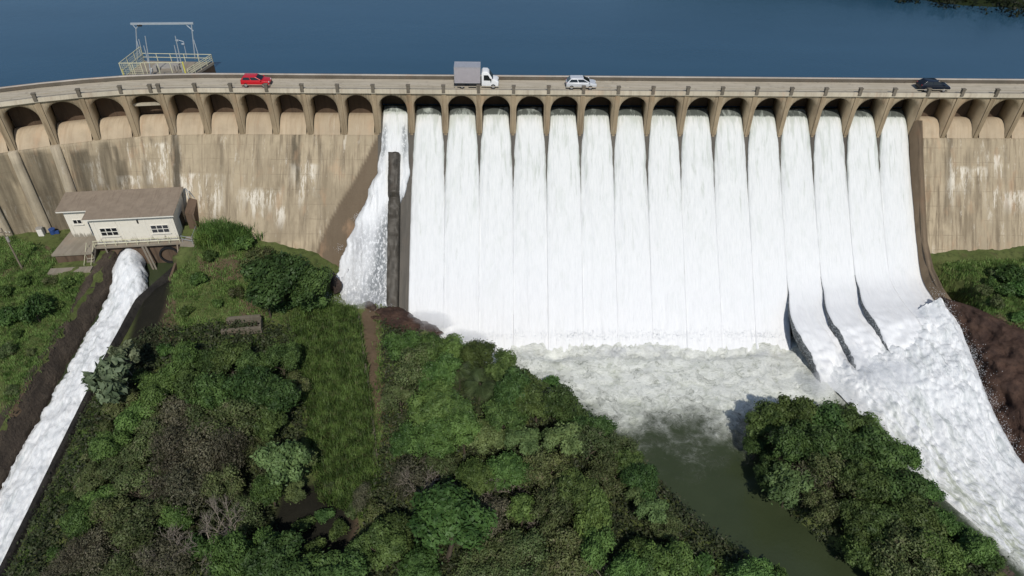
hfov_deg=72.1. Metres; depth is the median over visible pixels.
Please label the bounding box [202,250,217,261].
shrub
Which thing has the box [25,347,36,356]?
shrub
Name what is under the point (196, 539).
shrub
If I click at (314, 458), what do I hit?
tree
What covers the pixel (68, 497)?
shrub
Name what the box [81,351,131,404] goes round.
tree
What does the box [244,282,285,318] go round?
tree
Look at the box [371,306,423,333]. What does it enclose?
rock
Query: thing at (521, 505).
tree
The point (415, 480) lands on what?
tree
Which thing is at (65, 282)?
shrub
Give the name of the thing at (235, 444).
tree
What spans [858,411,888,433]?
tree
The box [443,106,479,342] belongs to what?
waterfall
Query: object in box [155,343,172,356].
shrub
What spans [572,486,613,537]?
tree
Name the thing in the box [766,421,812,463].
tree
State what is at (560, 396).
tree
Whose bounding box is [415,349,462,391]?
tree
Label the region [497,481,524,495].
bare tree
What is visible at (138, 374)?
shrub
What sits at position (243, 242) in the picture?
shrub
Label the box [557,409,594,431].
tree
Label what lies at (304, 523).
shrub
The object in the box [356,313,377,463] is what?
kerb
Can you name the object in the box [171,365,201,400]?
tree
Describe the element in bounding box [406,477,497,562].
tree
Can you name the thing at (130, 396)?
tree
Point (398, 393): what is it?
tree
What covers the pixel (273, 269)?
tree
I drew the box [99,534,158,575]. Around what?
tree
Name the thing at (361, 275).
waterfall
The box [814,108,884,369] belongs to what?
waterfall
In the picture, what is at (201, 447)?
tree
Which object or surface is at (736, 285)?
waterfall
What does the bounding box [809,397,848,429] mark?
tree
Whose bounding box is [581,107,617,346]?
waterfall
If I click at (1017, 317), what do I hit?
shrub
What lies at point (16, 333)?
shrub
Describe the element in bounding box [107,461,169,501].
tree
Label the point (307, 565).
tree
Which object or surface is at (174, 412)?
tree
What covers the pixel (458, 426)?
tree
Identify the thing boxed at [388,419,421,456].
tree
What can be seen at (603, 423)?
tree
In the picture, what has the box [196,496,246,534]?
bare tree
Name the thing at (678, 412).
river
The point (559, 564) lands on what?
tree
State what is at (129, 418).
tree
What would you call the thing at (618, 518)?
undergrowth
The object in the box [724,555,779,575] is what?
tree
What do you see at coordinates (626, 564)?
tree
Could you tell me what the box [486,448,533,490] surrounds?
tree
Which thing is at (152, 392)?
tree
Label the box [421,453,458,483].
tree
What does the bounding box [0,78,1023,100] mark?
road
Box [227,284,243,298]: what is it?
shrub
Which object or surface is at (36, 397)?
channel bank
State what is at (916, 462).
tree
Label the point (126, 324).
channel wall
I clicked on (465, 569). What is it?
tree
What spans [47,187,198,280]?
powerhouse
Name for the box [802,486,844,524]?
tree
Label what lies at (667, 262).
waterfall
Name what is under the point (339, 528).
shrub
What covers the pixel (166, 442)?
tree
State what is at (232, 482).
tree
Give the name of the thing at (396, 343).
tree
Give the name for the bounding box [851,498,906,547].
tree
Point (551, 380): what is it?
shrub
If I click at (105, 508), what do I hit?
tree
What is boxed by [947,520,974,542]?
shrub
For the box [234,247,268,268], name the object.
shrub
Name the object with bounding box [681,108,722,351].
waterfall
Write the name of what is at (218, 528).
bare tree
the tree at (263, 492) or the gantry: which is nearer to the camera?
the tree at (263, 492)
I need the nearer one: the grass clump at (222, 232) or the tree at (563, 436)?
the tree at (563, 436)
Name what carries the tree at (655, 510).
on the ground at (154, 309)
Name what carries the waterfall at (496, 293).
on the dam
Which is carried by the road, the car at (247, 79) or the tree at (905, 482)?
the car at (247, 79)
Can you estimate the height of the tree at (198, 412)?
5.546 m
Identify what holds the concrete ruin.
on the ground at (154, 309)
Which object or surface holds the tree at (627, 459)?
on the ground at (154, 309)
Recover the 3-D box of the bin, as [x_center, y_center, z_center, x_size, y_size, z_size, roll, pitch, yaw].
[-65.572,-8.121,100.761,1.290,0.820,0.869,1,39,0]
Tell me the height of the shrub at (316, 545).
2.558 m
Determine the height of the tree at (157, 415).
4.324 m
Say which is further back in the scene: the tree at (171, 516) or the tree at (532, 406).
the tree at (532, 406)
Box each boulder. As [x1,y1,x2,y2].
[330,275,341,293]
[364,301,376,310]
[1001,565,1014,575]
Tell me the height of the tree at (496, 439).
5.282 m
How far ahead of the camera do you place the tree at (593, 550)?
66.48 m
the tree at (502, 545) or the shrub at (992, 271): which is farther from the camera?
the shrub at (992, 271)
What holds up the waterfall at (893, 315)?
on the dam
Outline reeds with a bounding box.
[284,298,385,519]
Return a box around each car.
[240,73,271,86]
[565,75,596,89]
[915,78,950,91]
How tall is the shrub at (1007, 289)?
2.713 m
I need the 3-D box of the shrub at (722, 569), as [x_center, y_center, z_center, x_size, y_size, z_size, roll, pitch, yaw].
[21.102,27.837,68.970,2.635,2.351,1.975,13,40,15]
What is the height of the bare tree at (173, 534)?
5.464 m
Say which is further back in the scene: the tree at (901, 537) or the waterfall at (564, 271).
the waterfall at (564, 271)
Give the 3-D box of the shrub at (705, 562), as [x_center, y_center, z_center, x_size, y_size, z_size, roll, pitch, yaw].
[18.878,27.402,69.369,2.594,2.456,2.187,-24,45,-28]
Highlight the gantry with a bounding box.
[130,22,199,59]
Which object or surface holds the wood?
on the hill
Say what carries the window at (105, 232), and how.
in the powerhouse
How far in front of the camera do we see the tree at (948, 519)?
70.61 m
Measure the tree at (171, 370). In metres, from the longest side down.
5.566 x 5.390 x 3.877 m
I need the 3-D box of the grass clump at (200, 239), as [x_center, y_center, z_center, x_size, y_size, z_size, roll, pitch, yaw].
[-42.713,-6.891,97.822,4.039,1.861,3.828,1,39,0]
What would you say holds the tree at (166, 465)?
on the ground at (154, 309)
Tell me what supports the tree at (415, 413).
on the ground at (154, 309)
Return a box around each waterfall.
[336,106,409,305]
[408,106,444,337]
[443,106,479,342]
[478,106,513,352]
[513,107,547,349]
[547,107,583,351]
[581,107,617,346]
[614,107,653,346]
[648,107,686,348]
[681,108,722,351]
[714,108,755,351]
[747,108,791,349]
[781,108,846,382]
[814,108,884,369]
[846,109,921,353]
[879,109,964,341]
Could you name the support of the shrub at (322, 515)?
on the ground at (154, 309)
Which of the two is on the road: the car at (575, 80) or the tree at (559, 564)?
the car at (575, 80)
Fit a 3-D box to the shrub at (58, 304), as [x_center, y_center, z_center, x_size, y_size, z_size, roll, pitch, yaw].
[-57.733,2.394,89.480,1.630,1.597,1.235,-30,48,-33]
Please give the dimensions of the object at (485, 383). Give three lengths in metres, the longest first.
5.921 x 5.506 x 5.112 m
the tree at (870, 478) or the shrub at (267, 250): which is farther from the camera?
the shrub at (267, 250)
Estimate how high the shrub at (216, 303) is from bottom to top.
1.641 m
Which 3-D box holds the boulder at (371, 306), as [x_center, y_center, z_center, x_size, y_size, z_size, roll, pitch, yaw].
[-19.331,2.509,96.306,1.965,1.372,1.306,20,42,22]
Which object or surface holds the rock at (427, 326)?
on the ground at (154, 309)
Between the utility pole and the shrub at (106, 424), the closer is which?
the shrub at (106, 424)
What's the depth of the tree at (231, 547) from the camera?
63.55 m
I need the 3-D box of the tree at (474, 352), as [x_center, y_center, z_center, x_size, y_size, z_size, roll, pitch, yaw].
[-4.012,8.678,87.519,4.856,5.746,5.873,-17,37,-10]
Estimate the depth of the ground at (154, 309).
88.94 m
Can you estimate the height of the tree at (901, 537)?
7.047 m
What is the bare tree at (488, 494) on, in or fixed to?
on the ground at (154, 309)
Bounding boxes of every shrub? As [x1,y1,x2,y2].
[0,284,12,296]
[0,306,21,325]
[0,341,16,359]
[3,384,19,394]
[11,328,22,339]
[15,273,29,286]
[16,292,54,324]
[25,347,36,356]
[29,569,41,575]
[41,275,57,283]
[46,544,60,563]
[52,300,64,309]
[58,492,78,504]
[59,275,74,289]
[80,451,94,461]
[96,419,113,433]
[132,369,150,383]
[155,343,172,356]
[175,531,206,564]
[177,330,191,340]
[178,305,194,316]
[188,271,207,285]
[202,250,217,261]
[211,298,222,307]
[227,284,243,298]
[231,234,253,251]
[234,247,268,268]
[256,246,273,258]
[273,288,299,314]
[290,515,315,530]
[300,293,328,311]
[301,536,326,555]
[314,507,335,524]
[323,481,336,492]
[328,517,349,542]
[344,502,357,519]
[363,499,386,522]
[542,374,560,388]
[692,551,714,575]
[715,557,736,575]
[772,563,788,575]
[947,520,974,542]
[974,283,994,295]
[981,552,1006,571]
[984,275,999,289]
[987,269,1001,280]
[990,294,1005,309]
[991,262,1023,282]
[993,283,1015,296]
[1003,280,1023,296]
[1011,310,1023,322]
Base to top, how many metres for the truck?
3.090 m
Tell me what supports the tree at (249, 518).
on the ground at (154, 309)
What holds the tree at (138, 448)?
on the ground at (154, 309)
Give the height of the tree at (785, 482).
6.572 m
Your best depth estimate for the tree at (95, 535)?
66.86 m
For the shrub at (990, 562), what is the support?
on the ground at (154, 309)
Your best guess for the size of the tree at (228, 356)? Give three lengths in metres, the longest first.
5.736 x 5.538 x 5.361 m
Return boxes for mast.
[145,36,150,73]
[175,36,183,72]
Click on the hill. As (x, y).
(971, 2)
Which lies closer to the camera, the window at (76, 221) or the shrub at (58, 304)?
the shrub at (58, 304)
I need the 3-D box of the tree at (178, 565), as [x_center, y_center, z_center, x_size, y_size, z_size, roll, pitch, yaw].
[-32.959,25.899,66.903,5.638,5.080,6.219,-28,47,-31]
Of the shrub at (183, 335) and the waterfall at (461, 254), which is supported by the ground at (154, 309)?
the shrub at (183, 335)
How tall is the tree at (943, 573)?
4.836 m
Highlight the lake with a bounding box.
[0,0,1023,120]
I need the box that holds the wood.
[894,0,1023,17]
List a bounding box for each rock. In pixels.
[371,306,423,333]
[421,321,442,335]
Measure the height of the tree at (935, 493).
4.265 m
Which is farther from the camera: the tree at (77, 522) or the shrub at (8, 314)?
the shrub at (8, 314)
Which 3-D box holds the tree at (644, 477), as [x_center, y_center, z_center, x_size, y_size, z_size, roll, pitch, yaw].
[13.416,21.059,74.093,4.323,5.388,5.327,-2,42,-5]
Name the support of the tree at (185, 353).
on the ground at (154, 309)
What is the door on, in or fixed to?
in the powerhouse
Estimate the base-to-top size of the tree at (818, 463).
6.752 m
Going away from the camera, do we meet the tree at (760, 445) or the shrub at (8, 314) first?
the tree at (760, 445)
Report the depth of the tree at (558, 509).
69.25 m
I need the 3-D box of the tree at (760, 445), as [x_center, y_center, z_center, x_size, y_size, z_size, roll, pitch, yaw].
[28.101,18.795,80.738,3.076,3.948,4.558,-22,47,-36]
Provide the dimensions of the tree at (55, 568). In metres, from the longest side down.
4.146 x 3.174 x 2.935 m
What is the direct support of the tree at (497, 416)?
on the ground at (154, 309)
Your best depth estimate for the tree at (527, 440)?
75.86 m
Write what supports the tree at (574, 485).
on the ground at (154, 309)
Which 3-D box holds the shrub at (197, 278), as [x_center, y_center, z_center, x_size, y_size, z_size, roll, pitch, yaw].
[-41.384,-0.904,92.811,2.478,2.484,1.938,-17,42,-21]
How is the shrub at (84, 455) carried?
on the ground at (154, 309)
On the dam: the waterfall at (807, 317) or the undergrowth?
the waterfall at (807, 317)
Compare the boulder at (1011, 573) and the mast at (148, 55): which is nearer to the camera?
the boulder at (1011, 573)
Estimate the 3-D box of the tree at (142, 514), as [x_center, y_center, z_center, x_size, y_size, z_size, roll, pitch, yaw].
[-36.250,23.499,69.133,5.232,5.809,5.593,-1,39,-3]
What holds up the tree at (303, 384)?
on the ground at (154, 309)
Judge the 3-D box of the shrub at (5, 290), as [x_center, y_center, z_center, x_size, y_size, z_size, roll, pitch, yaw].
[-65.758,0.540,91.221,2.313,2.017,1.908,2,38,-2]
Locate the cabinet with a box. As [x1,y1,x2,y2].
[35,226,45,235]
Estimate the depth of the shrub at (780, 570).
67.88 m
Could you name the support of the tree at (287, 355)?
on the ground at (154, 309)
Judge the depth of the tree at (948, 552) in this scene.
66.26 m
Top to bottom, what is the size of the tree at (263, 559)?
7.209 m
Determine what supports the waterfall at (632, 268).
on the dam
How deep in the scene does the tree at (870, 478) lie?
71.79 m
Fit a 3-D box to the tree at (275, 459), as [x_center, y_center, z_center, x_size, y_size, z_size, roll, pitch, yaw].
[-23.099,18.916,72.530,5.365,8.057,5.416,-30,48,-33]
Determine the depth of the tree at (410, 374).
82.76 m
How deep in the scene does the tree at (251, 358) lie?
80.79 m
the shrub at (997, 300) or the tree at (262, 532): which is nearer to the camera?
the tree at (262, 532)
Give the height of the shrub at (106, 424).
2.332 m
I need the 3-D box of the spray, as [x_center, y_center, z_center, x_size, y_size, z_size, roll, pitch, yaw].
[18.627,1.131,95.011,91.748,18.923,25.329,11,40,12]
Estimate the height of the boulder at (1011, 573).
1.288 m
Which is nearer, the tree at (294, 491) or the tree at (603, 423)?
the tree at (294, 491)
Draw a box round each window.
[72,219,83,225]
[98,227,120,237]
[150,224,171,234]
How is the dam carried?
on the ground at (154, 309)
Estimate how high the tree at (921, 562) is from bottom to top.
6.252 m
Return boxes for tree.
[35,555,81,575]
[53,531,98,571]
[58,499,94,538]
[69,523,114,575]
[72,461,105,497]
[75,483,118,526]
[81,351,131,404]
[83,428,131,462]
[84,494,133,534]
[94,450,147,480]
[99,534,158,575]
[100,386,141,418]
[105,494,171,550]
[106,339,140,375]
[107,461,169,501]
[113,399,157,436]
[118,416,176,464]
[130,533,197,575]
[133,451,191,503]
[135,360,183,398]
[138,375,173,412]
[140,522,199,571]
[141,395,178,425]
[147,413,200,468]
[150,394,204,433]
[156,457,222,517]
[156,502,193,534]
[167,416,227,477]
[169,339,201,370]
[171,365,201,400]
[175,510,231,571]
[180,403,229,441]
[182,370,230,412]
[189,346,218,372]
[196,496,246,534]
[197,397,266,442]
[197,462,245,504]
[200,526,253,575]
[204,424,256,474]
[208,339,250,373]
[220,364,272,407]
[224,495,265,535]
[233,525,304,575]
[234,347,271,372]
[237,247,311,306]
[238,431,280,471]
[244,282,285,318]
[244,370,301,412]
[248,470,289,507]
[248,524,283,552]
[249,435,311,487]
[250,405,288,442]
[264,340,302,378]
[280,478,306,504]
[282,369,311,395]
[282,547,342,575]
[287,263,335,308]
[291,448,318,477]
[314,548,371,575]
[342,537,372,566]
[351,481,373,513]
[357,517,408,571]
[377,382,416,412]
[379,327,421,360]
[380,511,413,553]
[386,453,433,504]
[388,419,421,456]
[392,342,436,388]
[392,541,443,575]
[397,465,443,495]
[403,379,456,433]
[405,416,459,459]
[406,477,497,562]
[413,330,443,366]
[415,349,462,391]
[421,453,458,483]
[422,385,478,422]
[436,333,464,357]
[441,409,483,455]
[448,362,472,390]
[450,542,503,575]
[455,455,496,501]
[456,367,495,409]
[459,338,496,371]
[464,417,505,455]
[468,479,499,499]
[468,528,530,575]
[475,495,511,541]
[480,395,529,431]
[482,347,520,380]
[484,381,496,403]
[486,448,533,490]
[491,363,534,405]
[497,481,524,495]
[501,527,551,575]
[503,423,541,457]
[504,492,537,527]
[513,381,563,424]
[517,368,549,391]
[522,447,577,497]
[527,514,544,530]
[529,479,576,539]
[535,524,593,575]
[538,381,588,424]
[539,416,584,459]
[555,463,605,514]
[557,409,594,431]
[557,418,619,463]
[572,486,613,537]
[577,523,616,574]
[581,415,618,445]
[584,453,630,498]
[596,431,639,463]
[600,549,649,575]
[610,447,644,473]
[618,534,653,558]
[620,458,659,500]
[624,486,652,511]
[633,495,670,531]
[635,536,697,575]
[636,549,667,575]
[645,511,687,542]
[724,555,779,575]
[742,433,775,459]
[744,397,790,438]
[753,452,780,491]
[759,459,816,509]
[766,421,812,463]
[768,392,818,427]
[777,415,846,466]
[791,460,838,506]
[800,447,862,497]
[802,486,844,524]
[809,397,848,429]
[828,425,873,464]
[831,399,873,433]
[833,495,879,545]
[835,531,883,572]
[837,457,891,503]
[851,423,915,472]
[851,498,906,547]
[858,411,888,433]
[868,517,943,575]
[869,555,895,575]
[878,467,929,503]
[886,489,952,540]
[893,443,924,470]
[903,554,938,575]
[910,528,967,575]
[921,478,947,503]
[930,505,962,537]
[934,561,974,575]
[952,528,998,564]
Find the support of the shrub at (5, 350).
on the ground at (154, 309)
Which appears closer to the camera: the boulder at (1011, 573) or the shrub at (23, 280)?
the boulder at (1011, 573)
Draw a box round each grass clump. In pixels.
[192,215,264,252]
[192,228,215,247]
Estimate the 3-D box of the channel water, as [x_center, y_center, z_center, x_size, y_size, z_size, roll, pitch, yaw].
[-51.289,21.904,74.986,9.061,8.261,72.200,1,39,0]
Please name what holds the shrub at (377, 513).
on the ground at (154, 309)
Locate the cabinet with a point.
(40, 231)
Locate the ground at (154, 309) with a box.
[0,105,1023,575]
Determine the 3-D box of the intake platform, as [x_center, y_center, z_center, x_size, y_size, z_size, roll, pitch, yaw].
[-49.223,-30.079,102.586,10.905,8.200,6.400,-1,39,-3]
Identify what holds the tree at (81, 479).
on the ground at (154, 309)
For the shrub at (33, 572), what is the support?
on the ground at (154, 309)
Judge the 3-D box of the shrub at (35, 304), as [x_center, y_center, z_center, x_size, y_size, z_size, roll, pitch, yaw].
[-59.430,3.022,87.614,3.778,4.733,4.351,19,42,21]
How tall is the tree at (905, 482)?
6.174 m
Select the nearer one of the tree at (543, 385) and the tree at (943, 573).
the tree at (943, 573)
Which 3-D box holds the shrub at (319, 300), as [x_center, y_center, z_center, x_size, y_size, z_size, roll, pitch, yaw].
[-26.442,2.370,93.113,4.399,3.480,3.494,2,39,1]
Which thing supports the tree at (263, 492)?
on the ground at (154, 309)
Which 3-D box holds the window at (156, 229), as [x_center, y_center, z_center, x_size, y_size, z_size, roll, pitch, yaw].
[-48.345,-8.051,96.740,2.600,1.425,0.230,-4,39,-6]
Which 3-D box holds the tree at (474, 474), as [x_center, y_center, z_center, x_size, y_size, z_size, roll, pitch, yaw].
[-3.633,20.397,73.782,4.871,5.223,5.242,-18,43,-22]
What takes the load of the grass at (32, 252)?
on the ground at (154, 309)
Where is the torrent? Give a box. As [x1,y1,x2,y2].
[0,248,147,564]
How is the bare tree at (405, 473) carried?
on the ground at (154, 309)
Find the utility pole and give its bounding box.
[0,228,22,268]
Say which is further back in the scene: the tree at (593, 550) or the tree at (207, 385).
the tree at (207, 385)
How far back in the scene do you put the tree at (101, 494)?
71.10 m
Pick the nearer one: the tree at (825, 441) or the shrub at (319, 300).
the tree at (825, 441)
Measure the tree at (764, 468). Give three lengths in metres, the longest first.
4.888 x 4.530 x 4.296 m
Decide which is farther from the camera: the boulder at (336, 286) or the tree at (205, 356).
the boulder at (336, 286)
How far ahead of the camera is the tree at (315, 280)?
88.52 m
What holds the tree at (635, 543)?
on the ground at (154, 309)
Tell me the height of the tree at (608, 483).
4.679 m
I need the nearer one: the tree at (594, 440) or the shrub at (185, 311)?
the tree at (594, 440)
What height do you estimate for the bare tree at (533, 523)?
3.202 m
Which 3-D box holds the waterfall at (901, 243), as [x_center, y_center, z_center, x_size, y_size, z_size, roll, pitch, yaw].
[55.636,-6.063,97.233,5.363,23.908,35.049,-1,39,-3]
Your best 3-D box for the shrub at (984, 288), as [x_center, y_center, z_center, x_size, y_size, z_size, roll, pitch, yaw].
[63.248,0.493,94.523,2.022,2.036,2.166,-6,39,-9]
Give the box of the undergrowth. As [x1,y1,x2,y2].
[2,318,1009,575]
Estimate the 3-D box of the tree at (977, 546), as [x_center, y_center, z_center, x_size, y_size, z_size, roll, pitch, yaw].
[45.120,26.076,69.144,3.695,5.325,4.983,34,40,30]
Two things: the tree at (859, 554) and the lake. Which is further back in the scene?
the lake
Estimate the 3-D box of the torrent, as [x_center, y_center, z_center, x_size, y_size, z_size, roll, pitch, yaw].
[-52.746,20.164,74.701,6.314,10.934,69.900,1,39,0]
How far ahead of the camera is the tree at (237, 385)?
77.75 m
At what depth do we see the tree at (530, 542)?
67.17 m
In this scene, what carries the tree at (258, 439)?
on the ground at (154, 309)
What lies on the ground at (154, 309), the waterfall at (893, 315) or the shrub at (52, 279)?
the shrub at (52, 279)
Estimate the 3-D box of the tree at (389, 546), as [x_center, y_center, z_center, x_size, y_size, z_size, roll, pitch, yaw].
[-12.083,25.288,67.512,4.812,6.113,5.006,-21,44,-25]
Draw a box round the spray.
[327,188,1022,454]
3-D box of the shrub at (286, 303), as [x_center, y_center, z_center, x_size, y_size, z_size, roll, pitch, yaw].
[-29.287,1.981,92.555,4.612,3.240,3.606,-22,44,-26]
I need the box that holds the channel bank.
[0,250,117,489]
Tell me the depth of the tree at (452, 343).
86.64 m
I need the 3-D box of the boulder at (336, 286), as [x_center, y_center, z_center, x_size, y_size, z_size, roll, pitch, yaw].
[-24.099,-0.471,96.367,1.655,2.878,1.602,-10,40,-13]
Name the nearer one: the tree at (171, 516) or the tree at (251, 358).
the tree at (171, 516)
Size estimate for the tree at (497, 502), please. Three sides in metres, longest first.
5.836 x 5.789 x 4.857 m
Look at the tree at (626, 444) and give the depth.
76.42 m
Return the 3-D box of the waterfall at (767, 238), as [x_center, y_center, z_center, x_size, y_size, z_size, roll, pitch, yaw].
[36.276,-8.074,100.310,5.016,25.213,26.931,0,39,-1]
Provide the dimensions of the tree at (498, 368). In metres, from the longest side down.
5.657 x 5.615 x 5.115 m
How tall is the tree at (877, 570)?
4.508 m
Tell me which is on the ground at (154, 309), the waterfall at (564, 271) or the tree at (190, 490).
the tree at (190, 490)
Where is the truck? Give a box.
[454,62,498,88]
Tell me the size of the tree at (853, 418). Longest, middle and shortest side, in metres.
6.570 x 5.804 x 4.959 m
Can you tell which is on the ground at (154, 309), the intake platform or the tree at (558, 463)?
the tree at (558, 463)
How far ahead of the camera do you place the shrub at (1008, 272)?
94.82 m
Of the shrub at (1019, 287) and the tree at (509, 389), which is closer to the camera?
the tree at (509, 389)
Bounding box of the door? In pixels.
[179,211,185,229]
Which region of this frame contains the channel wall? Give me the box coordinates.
[0,267,172,575]
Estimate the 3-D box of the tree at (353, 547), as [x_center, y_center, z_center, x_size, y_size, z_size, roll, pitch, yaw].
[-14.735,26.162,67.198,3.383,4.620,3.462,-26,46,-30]
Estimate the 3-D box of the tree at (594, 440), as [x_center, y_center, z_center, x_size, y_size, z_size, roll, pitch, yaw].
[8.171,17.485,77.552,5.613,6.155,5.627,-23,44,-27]
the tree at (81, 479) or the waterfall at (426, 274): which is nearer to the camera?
the tree at (81, 479)
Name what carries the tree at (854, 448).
on the ground at (154, 309)
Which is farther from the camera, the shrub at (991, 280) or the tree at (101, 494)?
the shrub at (991, 280)
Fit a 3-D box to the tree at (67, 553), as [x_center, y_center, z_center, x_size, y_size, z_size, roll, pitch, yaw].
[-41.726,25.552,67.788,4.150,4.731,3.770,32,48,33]
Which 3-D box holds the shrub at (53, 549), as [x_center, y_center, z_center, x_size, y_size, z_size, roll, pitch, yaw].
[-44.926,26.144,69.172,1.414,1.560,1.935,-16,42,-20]
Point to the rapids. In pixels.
(973, 464)
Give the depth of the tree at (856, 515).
70.06 m
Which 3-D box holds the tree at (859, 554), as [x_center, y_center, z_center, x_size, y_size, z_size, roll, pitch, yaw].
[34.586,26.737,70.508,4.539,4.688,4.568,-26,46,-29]
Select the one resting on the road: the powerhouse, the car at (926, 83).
the car at (926, 83)
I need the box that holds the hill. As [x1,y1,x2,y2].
[926,0,1023,7]
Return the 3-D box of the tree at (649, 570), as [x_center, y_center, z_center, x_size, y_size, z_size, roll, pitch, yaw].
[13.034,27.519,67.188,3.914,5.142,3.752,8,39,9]
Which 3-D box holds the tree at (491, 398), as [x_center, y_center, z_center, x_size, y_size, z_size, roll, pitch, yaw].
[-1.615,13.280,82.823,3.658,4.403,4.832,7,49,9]
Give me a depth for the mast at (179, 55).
97.27 m
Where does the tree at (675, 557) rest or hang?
on the ground at (154, 309)
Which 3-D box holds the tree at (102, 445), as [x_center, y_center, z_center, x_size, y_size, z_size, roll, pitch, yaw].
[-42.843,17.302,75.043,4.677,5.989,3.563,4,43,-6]
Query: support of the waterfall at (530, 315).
on the dam
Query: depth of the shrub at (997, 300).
92.01 m
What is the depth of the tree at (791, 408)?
79.67 m
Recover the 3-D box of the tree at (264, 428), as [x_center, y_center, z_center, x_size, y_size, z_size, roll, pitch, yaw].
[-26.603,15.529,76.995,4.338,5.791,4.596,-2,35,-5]
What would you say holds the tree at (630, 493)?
on the ground at (154, 309)
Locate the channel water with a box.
[39,263,173,421]
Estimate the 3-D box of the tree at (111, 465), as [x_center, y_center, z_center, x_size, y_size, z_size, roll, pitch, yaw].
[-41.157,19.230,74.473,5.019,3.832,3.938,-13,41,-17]
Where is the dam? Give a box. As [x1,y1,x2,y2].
[0,73,1023,333]
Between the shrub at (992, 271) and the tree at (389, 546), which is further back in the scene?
the shrub at (992, 271)
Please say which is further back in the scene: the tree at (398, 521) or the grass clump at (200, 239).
the grass clump at (200, 239)
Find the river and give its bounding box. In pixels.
[462,334,1023,575]
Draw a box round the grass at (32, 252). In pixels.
[0,232,1023,575]
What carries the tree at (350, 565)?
on the ground at (154, 309)
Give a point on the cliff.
(1003, 341)
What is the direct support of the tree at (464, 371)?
on the ground at (154, 309)
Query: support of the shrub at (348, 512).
on the ground at (154, 309)
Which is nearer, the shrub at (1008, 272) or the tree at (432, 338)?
the tree at (432, 338)
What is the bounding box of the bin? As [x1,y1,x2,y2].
[48,227,59,234]
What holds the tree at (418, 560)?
on the ground at (154, 309)
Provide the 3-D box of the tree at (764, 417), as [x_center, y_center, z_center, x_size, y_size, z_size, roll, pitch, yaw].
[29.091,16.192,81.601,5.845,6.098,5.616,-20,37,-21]
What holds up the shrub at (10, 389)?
on the ground at (154, 309)
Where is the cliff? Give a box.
[938,296,1023,462]
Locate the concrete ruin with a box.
[221,314,262,334]
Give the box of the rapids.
[827,297,1023,565]
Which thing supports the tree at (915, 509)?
on the ground at (154, 309)
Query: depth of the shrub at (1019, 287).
93.39 m
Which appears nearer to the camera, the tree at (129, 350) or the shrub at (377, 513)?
the shrub at (377, 513)
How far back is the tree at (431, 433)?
74.91 m
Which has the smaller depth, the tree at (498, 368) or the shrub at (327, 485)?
the shrub at (327, 485)
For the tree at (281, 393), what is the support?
on the ground at (154, 309)
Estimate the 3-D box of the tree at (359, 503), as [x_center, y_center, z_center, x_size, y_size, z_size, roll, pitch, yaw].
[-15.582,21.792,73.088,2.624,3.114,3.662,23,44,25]
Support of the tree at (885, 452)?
on the ground at (154, 309)
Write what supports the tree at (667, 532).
on the ground at (154, 309)
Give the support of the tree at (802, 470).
on the ground at (154, 309)
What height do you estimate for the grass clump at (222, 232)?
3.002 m
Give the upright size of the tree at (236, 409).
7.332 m
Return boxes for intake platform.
[119,47,215,74]
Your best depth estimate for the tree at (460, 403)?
77.30 m

